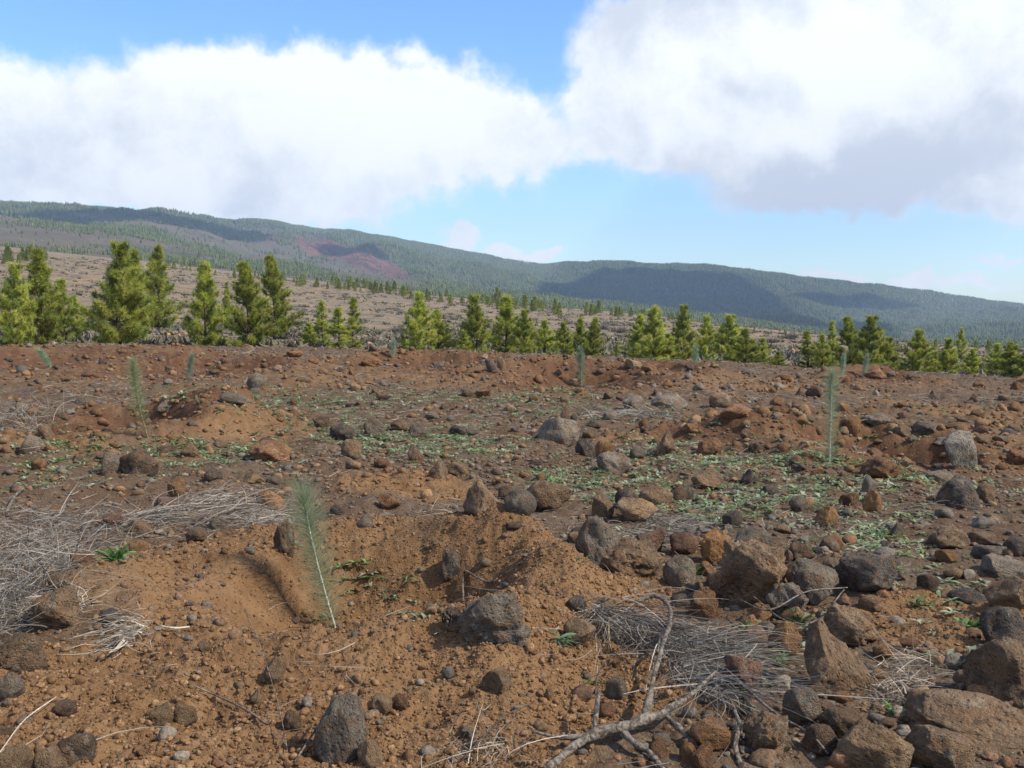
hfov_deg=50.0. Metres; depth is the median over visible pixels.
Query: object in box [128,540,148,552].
stone
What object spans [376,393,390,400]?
stone
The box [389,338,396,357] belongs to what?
pine sapling
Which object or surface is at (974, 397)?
stone
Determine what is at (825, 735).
stone
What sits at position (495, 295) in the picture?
young pine
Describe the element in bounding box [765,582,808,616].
stone
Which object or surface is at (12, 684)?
stone
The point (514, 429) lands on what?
stone
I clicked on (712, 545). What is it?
stone
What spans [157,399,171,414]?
stone
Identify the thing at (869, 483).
stone
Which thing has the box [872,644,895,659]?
stone
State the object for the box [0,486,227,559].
dry brush
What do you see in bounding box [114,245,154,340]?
pine tree
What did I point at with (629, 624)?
grass fan
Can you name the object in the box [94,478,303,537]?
straw heap
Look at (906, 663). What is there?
straw tuft
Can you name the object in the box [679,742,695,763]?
stone
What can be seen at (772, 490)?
stone
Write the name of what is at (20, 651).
stone
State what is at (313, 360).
stone
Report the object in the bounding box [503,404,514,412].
stone
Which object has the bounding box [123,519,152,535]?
stone
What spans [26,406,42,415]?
stone
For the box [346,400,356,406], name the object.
stone
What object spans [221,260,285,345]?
pine tree
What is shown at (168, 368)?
stone
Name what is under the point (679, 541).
stone
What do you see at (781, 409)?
stone
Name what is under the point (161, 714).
stone
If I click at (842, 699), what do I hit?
stone
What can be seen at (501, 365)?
stone
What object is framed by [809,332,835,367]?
pine tree
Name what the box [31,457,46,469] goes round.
stone
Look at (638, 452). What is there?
stone
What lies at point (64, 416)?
stone
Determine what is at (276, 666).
stone
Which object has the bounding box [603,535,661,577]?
boulder
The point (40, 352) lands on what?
pine sapling
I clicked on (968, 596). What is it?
stone
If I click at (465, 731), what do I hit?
stone
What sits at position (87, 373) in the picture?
stone
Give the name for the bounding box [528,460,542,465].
stone
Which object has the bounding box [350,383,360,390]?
stone
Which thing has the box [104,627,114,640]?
stone
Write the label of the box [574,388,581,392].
stone
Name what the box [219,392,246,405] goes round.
stone
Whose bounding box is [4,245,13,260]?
young pine
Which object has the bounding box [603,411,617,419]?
stone
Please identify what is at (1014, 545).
stone
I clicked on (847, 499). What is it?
stone
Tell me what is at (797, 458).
stone
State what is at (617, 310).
young pine
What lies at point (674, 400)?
boulder
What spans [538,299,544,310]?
young pine
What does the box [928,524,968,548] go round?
stone
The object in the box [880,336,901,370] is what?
pine tree
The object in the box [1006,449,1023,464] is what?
stone
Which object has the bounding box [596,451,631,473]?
boulder
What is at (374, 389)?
stone
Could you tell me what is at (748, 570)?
boulder
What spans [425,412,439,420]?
stone
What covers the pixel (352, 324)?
pine tree
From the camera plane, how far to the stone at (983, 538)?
7.58 m
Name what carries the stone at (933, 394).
on the ground
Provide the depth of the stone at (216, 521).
7.64 m
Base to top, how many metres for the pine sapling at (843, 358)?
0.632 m
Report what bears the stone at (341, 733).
on the ground
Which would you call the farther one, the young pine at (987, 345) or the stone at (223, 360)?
the young pine at (987, 345)
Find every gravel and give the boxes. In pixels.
[0,342,1023,459]
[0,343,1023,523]
[684,498,1023,767]
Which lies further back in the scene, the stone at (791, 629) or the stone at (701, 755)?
the stone at (791, 629)
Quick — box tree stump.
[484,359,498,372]
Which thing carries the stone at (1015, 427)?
on the ground
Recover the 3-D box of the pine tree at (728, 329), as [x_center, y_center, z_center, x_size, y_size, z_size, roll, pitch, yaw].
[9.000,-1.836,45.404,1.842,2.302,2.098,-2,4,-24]
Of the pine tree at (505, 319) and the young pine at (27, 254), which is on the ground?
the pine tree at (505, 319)
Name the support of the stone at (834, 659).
on the ground
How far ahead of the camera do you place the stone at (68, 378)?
18.56 m
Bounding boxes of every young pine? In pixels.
[1,254,5,263]
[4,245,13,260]
[16,252,21,262]
[22,248,29,260]
[171,260,176,268]
[193,257,197,266]
[298,275,304,286]
[315,277,319,286]
[329,275,334,284]
[372,281,377,291]
[378,283,383,291]
[391,280,397,290]
[479,293,484,302]
[494,286,500,302]
[495,290,501,304]
[522,294,528,308]
[529,299,535,310]
[531,296,538,310]
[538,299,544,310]
[551,297,557,312]
[556,302,563,315]
[588,304,593,315]
[596,300,603,312]
[614,307,619,315]
[933,338,938,348]
[973,341,978,349]
[985,339,989,350]
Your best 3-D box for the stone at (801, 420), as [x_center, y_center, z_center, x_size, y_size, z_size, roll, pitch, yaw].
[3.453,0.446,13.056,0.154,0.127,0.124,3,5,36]
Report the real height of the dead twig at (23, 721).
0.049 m
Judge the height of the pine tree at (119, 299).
4.106 m
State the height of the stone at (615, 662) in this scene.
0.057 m
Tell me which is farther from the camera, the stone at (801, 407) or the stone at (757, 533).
the stone at (801, 407)
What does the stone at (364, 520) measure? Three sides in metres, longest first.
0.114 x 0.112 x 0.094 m
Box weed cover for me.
[0,363,1023,684]
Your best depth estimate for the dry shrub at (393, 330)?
95.34 m
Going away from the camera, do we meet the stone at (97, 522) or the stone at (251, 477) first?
the stone at (97, 522)
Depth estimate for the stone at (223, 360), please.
23.11 m
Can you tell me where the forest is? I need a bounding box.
[0,199,1023,346]
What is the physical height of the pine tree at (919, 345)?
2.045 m
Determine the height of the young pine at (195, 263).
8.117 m
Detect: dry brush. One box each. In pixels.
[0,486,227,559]
[0,503,159,641]
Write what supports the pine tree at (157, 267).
on the hillside
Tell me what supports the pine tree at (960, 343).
on the hillside
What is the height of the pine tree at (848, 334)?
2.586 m
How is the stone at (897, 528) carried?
on the ground
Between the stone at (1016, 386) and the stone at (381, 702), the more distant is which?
the stone at (1016, 386)
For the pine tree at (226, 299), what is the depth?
90.79 m
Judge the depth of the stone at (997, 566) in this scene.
6.57 m
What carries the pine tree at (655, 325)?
on the ground
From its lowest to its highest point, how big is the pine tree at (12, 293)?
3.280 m
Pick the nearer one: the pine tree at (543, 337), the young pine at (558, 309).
the pine tree at (543, 337)
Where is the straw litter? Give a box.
[0,341,1023,767]
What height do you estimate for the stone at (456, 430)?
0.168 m
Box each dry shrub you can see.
[363,336,380,341]
[383,323,403,332]
[598,323,611,329]
[613,324,631,332]
[766,334,779,342]
[780,331,799,338]
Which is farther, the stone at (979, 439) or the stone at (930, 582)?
the stone at (979, 439)
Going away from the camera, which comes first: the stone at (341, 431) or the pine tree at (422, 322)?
the stone at (341, 431)
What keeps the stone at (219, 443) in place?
on the ground
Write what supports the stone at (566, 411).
on the ground
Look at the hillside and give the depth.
236.98 m
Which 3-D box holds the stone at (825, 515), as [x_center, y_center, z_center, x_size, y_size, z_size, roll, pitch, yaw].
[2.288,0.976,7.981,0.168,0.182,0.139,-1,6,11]
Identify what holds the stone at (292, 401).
on the ground
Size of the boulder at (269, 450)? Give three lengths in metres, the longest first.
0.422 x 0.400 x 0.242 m
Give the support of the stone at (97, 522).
on the ground
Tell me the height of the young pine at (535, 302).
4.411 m
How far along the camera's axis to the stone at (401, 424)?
12.94 m
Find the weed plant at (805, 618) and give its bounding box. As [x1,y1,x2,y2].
[786,607,815,622]
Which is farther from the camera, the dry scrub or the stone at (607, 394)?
the dry scrub
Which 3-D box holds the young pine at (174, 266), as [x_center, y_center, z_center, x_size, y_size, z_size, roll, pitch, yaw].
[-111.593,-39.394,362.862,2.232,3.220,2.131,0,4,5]
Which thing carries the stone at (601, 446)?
on the ground
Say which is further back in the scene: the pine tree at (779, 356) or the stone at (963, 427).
the pine tree at (779, 356)
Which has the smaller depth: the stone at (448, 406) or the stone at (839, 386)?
the stone at (448, 406)
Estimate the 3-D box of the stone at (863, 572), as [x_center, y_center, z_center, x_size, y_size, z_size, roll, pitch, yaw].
[2.010,1.097,6.228,0.333,0.297,0.328,0,0,28]
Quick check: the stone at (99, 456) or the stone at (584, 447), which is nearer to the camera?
the stone at (99, 456)
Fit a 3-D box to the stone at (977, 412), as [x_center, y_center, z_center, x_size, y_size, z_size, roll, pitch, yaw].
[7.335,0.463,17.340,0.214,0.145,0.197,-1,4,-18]
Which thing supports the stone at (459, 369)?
on the ground
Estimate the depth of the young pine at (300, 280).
324.34 m
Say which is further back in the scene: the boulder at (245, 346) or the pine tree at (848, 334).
the pine tree at (848, 334)
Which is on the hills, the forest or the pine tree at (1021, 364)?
the forest
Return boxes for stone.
[0,632,47,672]
[0,671,25,701]
[0,726,14,735]
[0,744,33,767]
[4,357,12,361]
[19,434,44,453]
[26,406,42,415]
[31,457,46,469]
[31,585,82,629]
[33,745,68,767]
[37,386,45,392]
[37,424,53,440]
[47,376,57,379]
[47,573,70,589]
[53,699,76,715]
[57,413,68,420]
[57,733,97,766]
[60,387,69,391]
[61,375,75,381]
[70,551,92,566]
[71,454,83,463]
[74,397,85,404]
[81,370,93,376]
[90,518,102,527]
[95,453,103,458]
[99,358,107,363]
[101,452,121,475]
[101,608,123,627]
[102,511,124,527]
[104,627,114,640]
[119,450,159,476]
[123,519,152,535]
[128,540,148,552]
[140,401,150,407]
[149,702,173,726]
[155,505,168,517]
[156,496,172,505]
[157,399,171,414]
[157,444,179,454]
[165,365,172,371]
[167,478,185,496]
[173,702,197,726]
[180,444,197,456]
[185,526,207,541]
[192,515,211,524]
[197,640,210,651]
[204,468,222,481]
[206,369,219,376]
[209,517,227,529]
[214,438,227,447]
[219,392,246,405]
[220,357,228,363]
[244,471,264,484]
[246,372,266,388]
[249,688,261,703]
[253,368,260,372]
[256,490,284,509]
[259,437,273,441]
[263,656,286,684]
[265,475,283,484]
[273,520,294,557]
[283,709,301,731]
[289,399,297,405]
[299,377,305,382]
[308,357,318,363]
[313,415,330,427]
[313,695,367,765]
[329,423,356,440]
[330,504,344,514]
[341,439,361,458]
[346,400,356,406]
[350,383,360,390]
[357,512,372,527]
[357,739,383,767]
[363,418,384,437]
[371,692,392,714]
[372,387,379,392]
[373,458,389,467]
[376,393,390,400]
[377,448,388,453]
[377,493,400,509]
[390,419,408,430]
[392,693,407,711]
[408,423,426,437]
[408,444,422,460]
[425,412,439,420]
[428,461,447,478]
[433,361,443,368]
[439,402,454,410]
[439,550,460,580]
[443,620,458,632]
[446,462,468,475]
[449,425,466,434]
[455,366,466,373]
[457,591,531,646]
[459,725,473,737]
[462,388,474,396]
[462,478,499,515]
[465,428,478,435]
[475,387,490,396]
[482,667,510,694]
[497,356,505,370]
[497,485,514,498]
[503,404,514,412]
[504,489,536,516]
[505,522,521,529]
[510,426,518,431]
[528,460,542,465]
[529,358,536,363]
[529,395,537,400]
[536,472,544,480]
[541,368,547,375]
[544,687,553,700]
[560,395,569,401]
[560,406,571,419]
[563,618,595,644]
[566,531,577,543]
[566,595,585,611]
[570,414,576,420]
[570,526,580,531]
[572,685,592,701]
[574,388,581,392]
[575,438,595,457]
[575,515,619,570]
[582,428,595,437]
[587,420,600,428]
[591,492,613,518]
[593,597,615,621]
[595,440,613,458]
[597,368,606,373]
[598,703,615,717]
[603,391,613,399]
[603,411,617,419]
[605,675,625,699]
[611,658,620,667]
[615,488,637,502]
[616,395,624,400]
[616,497,659,521]
[630,447,645,458]
[636,527,665,551]
[639,485,672,505]
[640,425,652,431]
[641,363,656,371]
[649,736,668,757]
[652,732,671,746]
[655,429,676,455]
[662,379,672,386]
[663,555,696,586]
[669,531,698,554]
[670,484,687,501]
[670,593,689,609]
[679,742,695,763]
[682,423,697,432]
[685,365,694,370]
[685,486,693,499]
[685,715,730,750]
[688,589,718,621]
[691,467,723,489]
[691,741,712,767]
[692,382,704,390]
[695,437,723,455]
[699,528,730,563]
[722,510,742,527]
[722,654,762,696]
[734,526,772,546]
[740,429,753,438]
[740,699,760,713]
[741,368,752,374]
[741,469,757,484]
[742,710,791,753]
[747,603,771,620]
[748,442,763,453]
[760,484,779,496]
[760,620,773,637]
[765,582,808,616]
[767,621,801,655]
[769,406,785,413]
[769,679,783,687]
[770,397,784,405]
[777,440,789,451]
[778,373,790,379]
[782,686,821,725]
[784,548,793,563]
[785,557,838,605]
[789,455,804,464]
[789,495,808,510]
[789,541,815,559]
[791,403,806,412]
[796,388,804,395]
[796,416,808,425]
[798,376,808,382]
[802,723,838,756]
[804,617,871,692]
[805,385,821,397]
[807,622,814,634]
[809,685,827,697]
[811,466,823,474]
[815,506,838,526]
[816,706,859,735]
[819,537,839,551]
[820,700,835,710]
[822,556,841,573]
[824,602,880,647]
[828,691,852,702]
[833,384,841,390]
[835,402,849,411]
[836,717,914,767]
[838,492,859,505]
[838,550,898,592]
[844,416,860,436]
[858,595,880,611]
[862,475,877,492]
[862,489,881,511]
[863,412,888,425]
[865,660,876,664]
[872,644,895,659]
[877,717,897,726]
[886,371,895,376]
[889,522,903,536]
[892,424,910,436]
[897,411,910,417]
[898,457,912,466]
[898,637,918,649]
[904,724,975,767]
[906,373,918,379]
[913,420,936,434]
[916,574,939,592]
[924,470,953,482]
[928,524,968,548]
[929,389,939,399]
[932,437,945,445]
[934,549,957,562]
[944,430,977,468]
[945,423,960,428]
[946,587,986,604]
[954,415,967,421]
[957,425,967,430]
[960,652,968,667]
[962,636,1023,708]
[966,531,997,544]
[969,393,978,401]
[969,409,984,416]
[970,544,1006,558]
[973,381,983,386]
[973,435,988,443]
[975,483,994,502]
[979,606,1023,646]
[980,553,1023,578]
[982,575,1023,610]
[992,435,1009,443]
[998,394,1010,400]
[1002,536,1023,556]
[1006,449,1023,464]
[1007,424,1020,431]
[1010,382,1023,389]
[1015,397,1023,402]
[1016,376,1023,382]
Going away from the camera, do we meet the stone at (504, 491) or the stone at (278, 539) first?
the stone at (278, 539)
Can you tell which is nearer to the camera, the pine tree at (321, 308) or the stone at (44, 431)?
the stone at (44, 431)
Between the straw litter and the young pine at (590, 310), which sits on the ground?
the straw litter
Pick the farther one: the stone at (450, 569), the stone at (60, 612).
the stone at (450, 569)
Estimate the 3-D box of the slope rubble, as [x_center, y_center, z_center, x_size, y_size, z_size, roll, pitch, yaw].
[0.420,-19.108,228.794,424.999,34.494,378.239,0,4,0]
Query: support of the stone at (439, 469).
on the ground
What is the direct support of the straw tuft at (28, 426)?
on the ground
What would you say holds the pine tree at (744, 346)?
on the ground
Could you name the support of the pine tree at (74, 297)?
on the hillside
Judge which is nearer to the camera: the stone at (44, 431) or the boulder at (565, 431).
the stone at (44, 431)
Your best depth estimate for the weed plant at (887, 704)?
4.45 m
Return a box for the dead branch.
[532,594,716,767]
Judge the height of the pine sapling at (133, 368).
0.888 m
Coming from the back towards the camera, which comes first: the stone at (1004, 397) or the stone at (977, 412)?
the stone at (1004, 397)
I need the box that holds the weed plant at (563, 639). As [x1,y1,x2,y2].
[546,628,584,647]
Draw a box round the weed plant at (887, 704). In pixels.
[874,699,904,714]
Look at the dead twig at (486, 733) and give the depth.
3.96 m
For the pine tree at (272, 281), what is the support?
on the hillside
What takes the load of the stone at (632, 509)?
on the ground
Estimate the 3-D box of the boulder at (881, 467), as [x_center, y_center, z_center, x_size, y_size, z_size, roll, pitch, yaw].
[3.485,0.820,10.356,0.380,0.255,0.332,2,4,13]
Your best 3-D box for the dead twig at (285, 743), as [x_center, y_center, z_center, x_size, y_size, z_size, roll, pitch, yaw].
[-0.958,1.136,4.229,0.094,0.309,0.992,-1,4,-21]
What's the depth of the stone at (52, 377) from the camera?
18.86 m
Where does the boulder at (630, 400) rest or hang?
on the ground
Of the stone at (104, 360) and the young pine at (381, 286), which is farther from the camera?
the young pine at (381, 286)
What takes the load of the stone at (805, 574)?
on the ground
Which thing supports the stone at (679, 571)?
on the ground
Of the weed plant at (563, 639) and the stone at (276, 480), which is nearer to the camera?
the weed plant at (563, 639)
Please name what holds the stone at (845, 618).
on the ground
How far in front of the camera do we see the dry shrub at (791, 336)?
177.45 m
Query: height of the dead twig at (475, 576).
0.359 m
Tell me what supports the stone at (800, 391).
on the ground
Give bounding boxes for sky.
[0,0,1023,304]
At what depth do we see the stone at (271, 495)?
8.36 m
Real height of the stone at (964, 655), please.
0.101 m
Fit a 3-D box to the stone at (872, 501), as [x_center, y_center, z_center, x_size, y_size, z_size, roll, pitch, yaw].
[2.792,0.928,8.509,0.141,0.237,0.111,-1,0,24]
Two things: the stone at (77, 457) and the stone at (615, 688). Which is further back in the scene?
the stone at (77, 457)
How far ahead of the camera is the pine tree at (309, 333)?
46.70 m
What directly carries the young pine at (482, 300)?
on the hillside
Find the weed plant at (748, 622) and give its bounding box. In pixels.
[735,617,759,629]
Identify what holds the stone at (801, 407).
on the ground
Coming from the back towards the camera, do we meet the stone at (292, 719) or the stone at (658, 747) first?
the stone at (292, 719)
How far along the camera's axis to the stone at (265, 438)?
11.46 m
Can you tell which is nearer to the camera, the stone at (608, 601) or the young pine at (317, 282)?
the stone at (608, 601)
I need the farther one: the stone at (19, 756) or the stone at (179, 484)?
the stone at (179, 484)
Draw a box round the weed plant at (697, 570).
[696,563,702,574]
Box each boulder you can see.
[241,344,254,349]
[248,440,291,462]
[286,350,302,357]
[361,356,379,366]
[526,480,569,510]
[538,417,579,446]
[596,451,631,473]
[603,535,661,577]
[622,394,645,410]
[625,359,641,369]
[651,393,688,408]
[709,392,730,407]
[709,538,787,604]
[720,404,752,418]
[860,457,900,478]
[864,368,886,378]
[905,688,1023,755]
[936,474,980,510]
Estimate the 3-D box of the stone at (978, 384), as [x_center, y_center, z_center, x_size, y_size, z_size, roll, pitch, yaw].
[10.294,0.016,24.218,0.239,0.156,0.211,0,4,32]
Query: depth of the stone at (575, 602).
5.26 m
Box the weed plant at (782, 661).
[765,651,791,667]
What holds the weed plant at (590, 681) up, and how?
on the ground
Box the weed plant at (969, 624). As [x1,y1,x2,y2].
[959,617,979,626]
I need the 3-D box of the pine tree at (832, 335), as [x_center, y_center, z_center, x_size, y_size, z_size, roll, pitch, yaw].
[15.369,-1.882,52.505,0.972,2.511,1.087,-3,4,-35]
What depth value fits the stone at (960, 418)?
16.47 m
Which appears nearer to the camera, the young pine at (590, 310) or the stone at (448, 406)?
the stone at (448, 406)
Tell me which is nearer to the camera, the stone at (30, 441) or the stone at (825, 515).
the stone at (825, 515)
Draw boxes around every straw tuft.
[0,387,101,433]
[2,568,128,625]
[50,591,156,658]
[422,685,579,767]
[558,401,683,421]
[605,497,746,542]
[801,626,972,716]
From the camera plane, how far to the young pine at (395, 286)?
441.91 m
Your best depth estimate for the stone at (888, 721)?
4.28 m
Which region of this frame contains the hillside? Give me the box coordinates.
[0,246,1023,369]
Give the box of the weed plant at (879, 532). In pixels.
[863,527,887,537]
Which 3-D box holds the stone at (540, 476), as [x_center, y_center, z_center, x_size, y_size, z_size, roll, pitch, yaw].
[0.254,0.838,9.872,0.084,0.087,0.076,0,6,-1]
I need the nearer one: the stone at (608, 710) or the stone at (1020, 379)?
the stone at (608, 710)
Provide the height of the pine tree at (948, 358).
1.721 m
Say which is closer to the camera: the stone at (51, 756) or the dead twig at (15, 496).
the stone at (51, 756)
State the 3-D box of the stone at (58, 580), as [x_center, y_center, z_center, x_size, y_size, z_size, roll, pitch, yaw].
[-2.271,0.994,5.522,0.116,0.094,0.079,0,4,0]
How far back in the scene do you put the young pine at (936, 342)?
205.20 m
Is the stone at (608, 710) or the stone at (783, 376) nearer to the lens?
the stone at (608, 710)
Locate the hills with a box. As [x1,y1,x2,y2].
[0,205,1023,344]
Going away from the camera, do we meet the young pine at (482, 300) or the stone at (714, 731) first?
the stone at (714, 731)
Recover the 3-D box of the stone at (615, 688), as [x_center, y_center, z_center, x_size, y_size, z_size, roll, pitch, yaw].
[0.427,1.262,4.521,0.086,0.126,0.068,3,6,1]
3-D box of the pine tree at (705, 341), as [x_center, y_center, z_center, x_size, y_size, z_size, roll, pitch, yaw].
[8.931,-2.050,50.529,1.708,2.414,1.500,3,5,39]
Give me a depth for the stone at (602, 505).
8.39 m
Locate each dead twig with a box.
[0,697,55,751]
[4,483,28,512]
[194,685,266,723]
[244,608,287,753]
[294,688,350,761]
[461,702,533,761]
[462,562,521,599]
[595,642,633,700]
[718,665,828,753]
[733,709,741,766]
[740,587,847,610]
[753,589,844,624]
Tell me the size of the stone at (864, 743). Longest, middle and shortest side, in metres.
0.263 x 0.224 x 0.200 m
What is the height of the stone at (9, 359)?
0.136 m
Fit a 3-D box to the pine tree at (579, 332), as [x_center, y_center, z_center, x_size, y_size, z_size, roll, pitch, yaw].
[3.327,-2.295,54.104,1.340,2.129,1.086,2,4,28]
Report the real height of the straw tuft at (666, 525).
0.192 m
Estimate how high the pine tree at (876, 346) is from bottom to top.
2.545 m
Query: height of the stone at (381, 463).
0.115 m
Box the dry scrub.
[0,250,1023,377]
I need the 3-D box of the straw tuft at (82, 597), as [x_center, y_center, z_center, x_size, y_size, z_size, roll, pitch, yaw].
[-2.175,1.008,5.309,0.576,0.258,0.674,-1,4,-11]
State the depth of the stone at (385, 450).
11.36 m
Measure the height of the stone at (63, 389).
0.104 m
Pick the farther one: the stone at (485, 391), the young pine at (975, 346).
the young pine at (975, 346)
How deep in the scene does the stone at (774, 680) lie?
4.66 m
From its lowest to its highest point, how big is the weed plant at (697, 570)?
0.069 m
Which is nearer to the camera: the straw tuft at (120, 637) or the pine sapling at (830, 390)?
the straw tuft at (120, 637)
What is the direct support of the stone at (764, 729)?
on the ground
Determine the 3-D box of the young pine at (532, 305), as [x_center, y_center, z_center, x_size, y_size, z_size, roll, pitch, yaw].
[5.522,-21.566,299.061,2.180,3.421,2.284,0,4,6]
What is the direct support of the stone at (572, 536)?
on the ground
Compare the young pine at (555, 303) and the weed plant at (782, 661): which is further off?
the young pine at (555, 303)
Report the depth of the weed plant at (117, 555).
5.91 m
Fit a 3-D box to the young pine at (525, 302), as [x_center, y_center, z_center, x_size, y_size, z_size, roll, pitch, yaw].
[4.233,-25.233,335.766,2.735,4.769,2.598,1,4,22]
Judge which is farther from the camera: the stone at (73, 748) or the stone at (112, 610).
the stone at (112, 610)
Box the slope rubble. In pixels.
[0,257,987,359]
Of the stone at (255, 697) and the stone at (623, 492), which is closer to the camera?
the stone at (255, 697)
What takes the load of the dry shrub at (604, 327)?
on the hillside
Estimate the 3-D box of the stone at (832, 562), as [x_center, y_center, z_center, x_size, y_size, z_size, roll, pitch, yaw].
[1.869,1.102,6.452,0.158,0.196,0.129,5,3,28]
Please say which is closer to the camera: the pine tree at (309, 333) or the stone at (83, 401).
the stone at (83, 401)
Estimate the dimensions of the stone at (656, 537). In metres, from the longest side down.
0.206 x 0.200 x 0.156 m
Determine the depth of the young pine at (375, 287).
352.38 m
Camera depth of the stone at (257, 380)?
18.13 m
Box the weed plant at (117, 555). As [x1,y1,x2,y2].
[93,542,139,560]
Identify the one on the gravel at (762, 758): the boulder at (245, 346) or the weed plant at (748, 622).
the weed plant at (748, 622)
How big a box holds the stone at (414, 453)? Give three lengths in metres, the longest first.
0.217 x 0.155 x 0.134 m
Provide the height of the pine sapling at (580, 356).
0.901 m
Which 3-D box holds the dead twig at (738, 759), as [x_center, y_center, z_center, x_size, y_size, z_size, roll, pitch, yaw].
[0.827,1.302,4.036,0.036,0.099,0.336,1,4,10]
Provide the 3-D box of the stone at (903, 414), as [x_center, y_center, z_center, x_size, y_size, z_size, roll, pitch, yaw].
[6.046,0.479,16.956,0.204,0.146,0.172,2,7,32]
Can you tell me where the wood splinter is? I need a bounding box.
[161,625,189,628]
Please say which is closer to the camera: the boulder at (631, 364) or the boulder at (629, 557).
the boulder at (629, 557)
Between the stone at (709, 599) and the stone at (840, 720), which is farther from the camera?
the stone at (709, 599)
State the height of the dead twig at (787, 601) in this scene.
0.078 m
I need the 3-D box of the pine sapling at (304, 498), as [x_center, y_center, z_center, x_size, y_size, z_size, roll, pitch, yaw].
[-1.139,0.962,6.348,0.464,0.985,0.355,0,4,0]
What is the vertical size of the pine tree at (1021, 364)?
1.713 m
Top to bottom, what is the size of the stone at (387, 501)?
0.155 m
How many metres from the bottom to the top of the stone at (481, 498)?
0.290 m
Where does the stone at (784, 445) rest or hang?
on the ground
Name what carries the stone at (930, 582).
on the ground
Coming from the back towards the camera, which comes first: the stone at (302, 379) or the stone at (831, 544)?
the stone at (302, 379)
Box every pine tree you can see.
[0,261,38,344]
[14,245,74,344]
[53,278,88,340]
[66,294,88,324]
[76,238,158,343]
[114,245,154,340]
[143,242,189,329]
[180,259,230,344]
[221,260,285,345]
[222,281,233,324]
[255,252,305,338]
[296,322,321,344]
[312,300,332,343]
[326,307,353,348]
[341,296,363,348]
[398,291,440,349]
[422,308,458,349]
[455,329,471,350]
[458,293,491,351]
[486,293,524,352]
[507,308,537,353]
[531,318,560,353]
[552,321,574,354]
[569,316,588,353]
[581,317,608,356]
[613,343,619,355]
[618,313,645,357]
[637,303,677,359]
[651,332,685,359]
[670,303,696,359]
[693,314,719,360]
[709,312,743,361]
[723,327,767,362]
[747,337,777,364]
[768,351,788,365]
[794,330,816,367]
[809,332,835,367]
[823,320,843,366]
[831,315,864,365]
[847,313,890,366]
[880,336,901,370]
[898,328,940,372]
[921,350,946,371]
[927,338,966,373]
[953,327,969,358]
[959,348,982,374]
[982,342,1008,375]
[986,340,1022,377]
[1014,351,1023,375]
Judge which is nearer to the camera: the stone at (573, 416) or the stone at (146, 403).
the stone at (146, 403)
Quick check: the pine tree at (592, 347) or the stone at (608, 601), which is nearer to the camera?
the stone at (608, 601)
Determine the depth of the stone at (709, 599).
5.77 m
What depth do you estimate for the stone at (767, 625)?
5.33 m
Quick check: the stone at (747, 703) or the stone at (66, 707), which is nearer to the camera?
the stone at (66, 707)
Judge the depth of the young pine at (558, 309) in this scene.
261.69 m
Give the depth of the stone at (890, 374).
25.86 m
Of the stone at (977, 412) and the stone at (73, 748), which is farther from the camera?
the stone at (977, 412)
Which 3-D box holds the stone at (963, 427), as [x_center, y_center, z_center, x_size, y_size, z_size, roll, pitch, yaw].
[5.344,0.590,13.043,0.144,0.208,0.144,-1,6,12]
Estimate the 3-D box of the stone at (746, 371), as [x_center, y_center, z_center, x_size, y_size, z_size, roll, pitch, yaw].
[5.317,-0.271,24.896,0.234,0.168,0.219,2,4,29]
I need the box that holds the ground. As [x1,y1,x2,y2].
[0,334,1023,767]
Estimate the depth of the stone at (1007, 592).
5.67 m
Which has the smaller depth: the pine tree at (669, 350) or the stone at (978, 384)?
the stone at (978, 384)
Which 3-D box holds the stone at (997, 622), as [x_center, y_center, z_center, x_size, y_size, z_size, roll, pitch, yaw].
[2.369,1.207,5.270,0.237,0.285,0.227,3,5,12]
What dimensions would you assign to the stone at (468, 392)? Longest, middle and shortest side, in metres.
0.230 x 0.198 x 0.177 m
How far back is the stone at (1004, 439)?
12.93 m
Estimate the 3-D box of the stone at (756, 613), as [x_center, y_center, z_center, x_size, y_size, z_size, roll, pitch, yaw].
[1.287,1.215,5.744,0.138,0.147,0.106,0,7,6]
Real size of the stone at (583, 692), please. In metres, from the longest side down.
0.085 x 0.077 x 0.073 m
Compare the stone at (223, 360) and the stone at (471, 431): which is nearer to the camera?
the stone at (471, 431)
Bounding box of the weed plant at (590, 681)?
[582,679,605,683]
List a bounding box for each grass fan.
[505,587,802,708]
[609,607,893,747]
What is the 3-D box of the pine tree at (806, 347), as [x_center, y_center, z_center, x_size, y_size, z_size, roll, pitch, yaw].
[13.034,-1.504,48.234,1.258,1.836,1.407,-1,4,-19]
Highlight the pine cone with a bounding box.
[441,606,460,624]
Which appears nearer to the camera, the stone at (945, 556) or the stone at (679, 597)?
the stone at (679, 597)
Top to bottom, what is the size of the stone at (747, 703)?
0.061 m
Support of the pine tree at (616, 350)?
on the ground
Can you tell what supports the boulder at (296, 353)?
on the ground
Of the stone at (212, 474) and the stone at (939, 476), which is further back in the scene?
the stone at (939, 476)
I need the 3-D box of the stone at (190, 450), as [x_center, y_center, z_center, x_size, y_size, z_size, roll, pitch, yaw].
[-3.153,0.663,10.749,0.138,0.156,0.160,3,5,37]
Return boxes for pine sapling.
[35,345,51,366]
[123,356,153,437]
[185,353,195,379]
[278,467,350,628]
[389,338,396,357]
[575,345,586,384]
[692,344,699,364]
[819,366,841,461]
[839,352,847,375]
[860,353,870,377]

